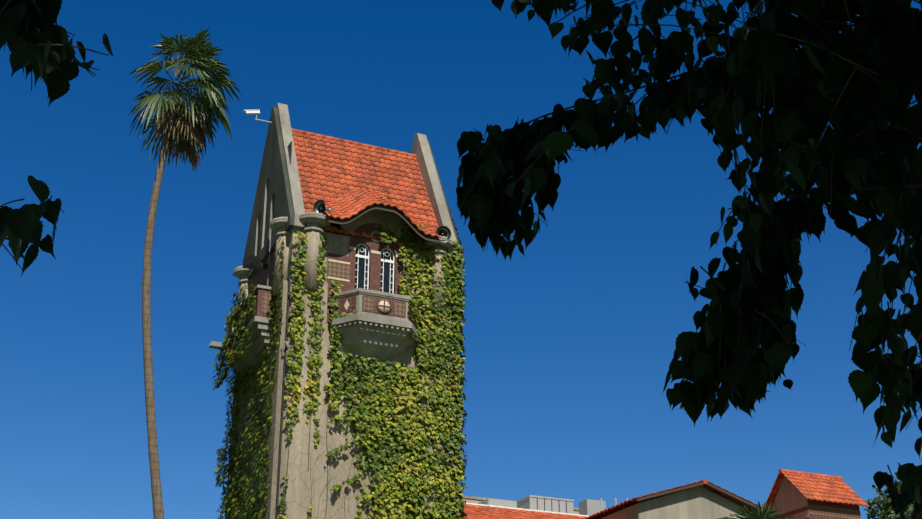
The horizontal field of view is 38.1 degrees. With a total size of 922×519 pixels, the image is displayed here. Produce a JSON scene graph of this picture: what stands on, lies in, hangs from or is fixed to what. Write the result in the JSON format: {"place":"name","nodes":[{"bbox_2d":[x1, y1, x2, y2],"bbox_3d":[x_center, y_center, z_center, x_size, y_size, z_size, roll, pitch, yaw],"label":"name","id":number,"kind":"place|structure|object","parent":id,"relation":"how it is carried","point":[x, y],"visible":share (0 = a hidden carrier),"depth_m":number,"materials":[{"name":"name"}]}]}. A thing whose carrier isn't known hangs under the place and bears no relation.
{"place":"outdoors","nodes":[
{"label":"outdoors","id":0,"kind":"place"},
{"bbox_2d":[209,103,467,518],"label":"tower hall","id":1,"kind":"structure","parent":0,"point":[342,356],"depth_m":53.16,"materials":[{"name":"green plant"}]},
{"bbox_2d":[355,244,393,293],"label":"tower windows","id":2,"kind":"structure","parent":1,"relation":"in","point":[362,251],"depth_m":54.63,"materials":[{"name":"white paint"}]},
{"bbox_2d":[0,0,921,518],"label":"sky","id":3,"kind":"structure","parent":0,"point":[569,345],"materials":[{"name":"blue"}]},
{"bbox_2d":[456,495,578,513],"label":"modern block","id":4,"kind":"structure","parent":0,"point":[472,499],"depth_m":132.70,"materials":[{"name":"beige"}]},
{"label":"ground","id":5,"kind":"structure","parent":0,"visible":0},
{"bbox_2d":[128,27,242,518],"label":"palm tree","id":6,"kind":"object","parent":5,"relation":"on","point":[185,128],"visible":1,"depth_m":41.88,"materials":[{"name":"green plant"}]},
{"bbox_2d":[0,0,921,518],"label":"tree","id":7,"kind":"object","parent":5,"relation":"on","point":[856,82],"visible":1,"depth_m":4.41,"materials":[{"name":"green plant"}]},
{"bbox_2d":[466,495,627,516],"bbox_3d":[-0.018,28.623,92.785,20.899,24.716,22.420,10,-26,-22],"label":"rooftop equipment","id":8,"kind":"object","parent":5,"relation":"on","point":[588,507],"visible":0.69,"depth_m":94.80,"materials":[{"name":"paint"}]},
{"bbox_2d":[456,469,869,518],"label":"tower hall wings","id":9,"kind":"object","parent":5,"relation":"on","point":[801,495],"visible":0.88,"depth_m":59.37},
{"bbox_2d":[716,501,793,518],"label":"palm tree","id":10,"kind":"object","parent":5,"relation":"on","point":[762,512],"visible":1,"depth_m":45.70,"materials":[{"name":"green plant"}]},
{"bbox_2d":[864,472,916,518],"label":"leafy tree","id":11,"kind":"object","parent":5,"relation":"on","point":[884,509],"visible":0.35,"depth_m":87.30,"materials":[{"name":"green plant"}]}
]}

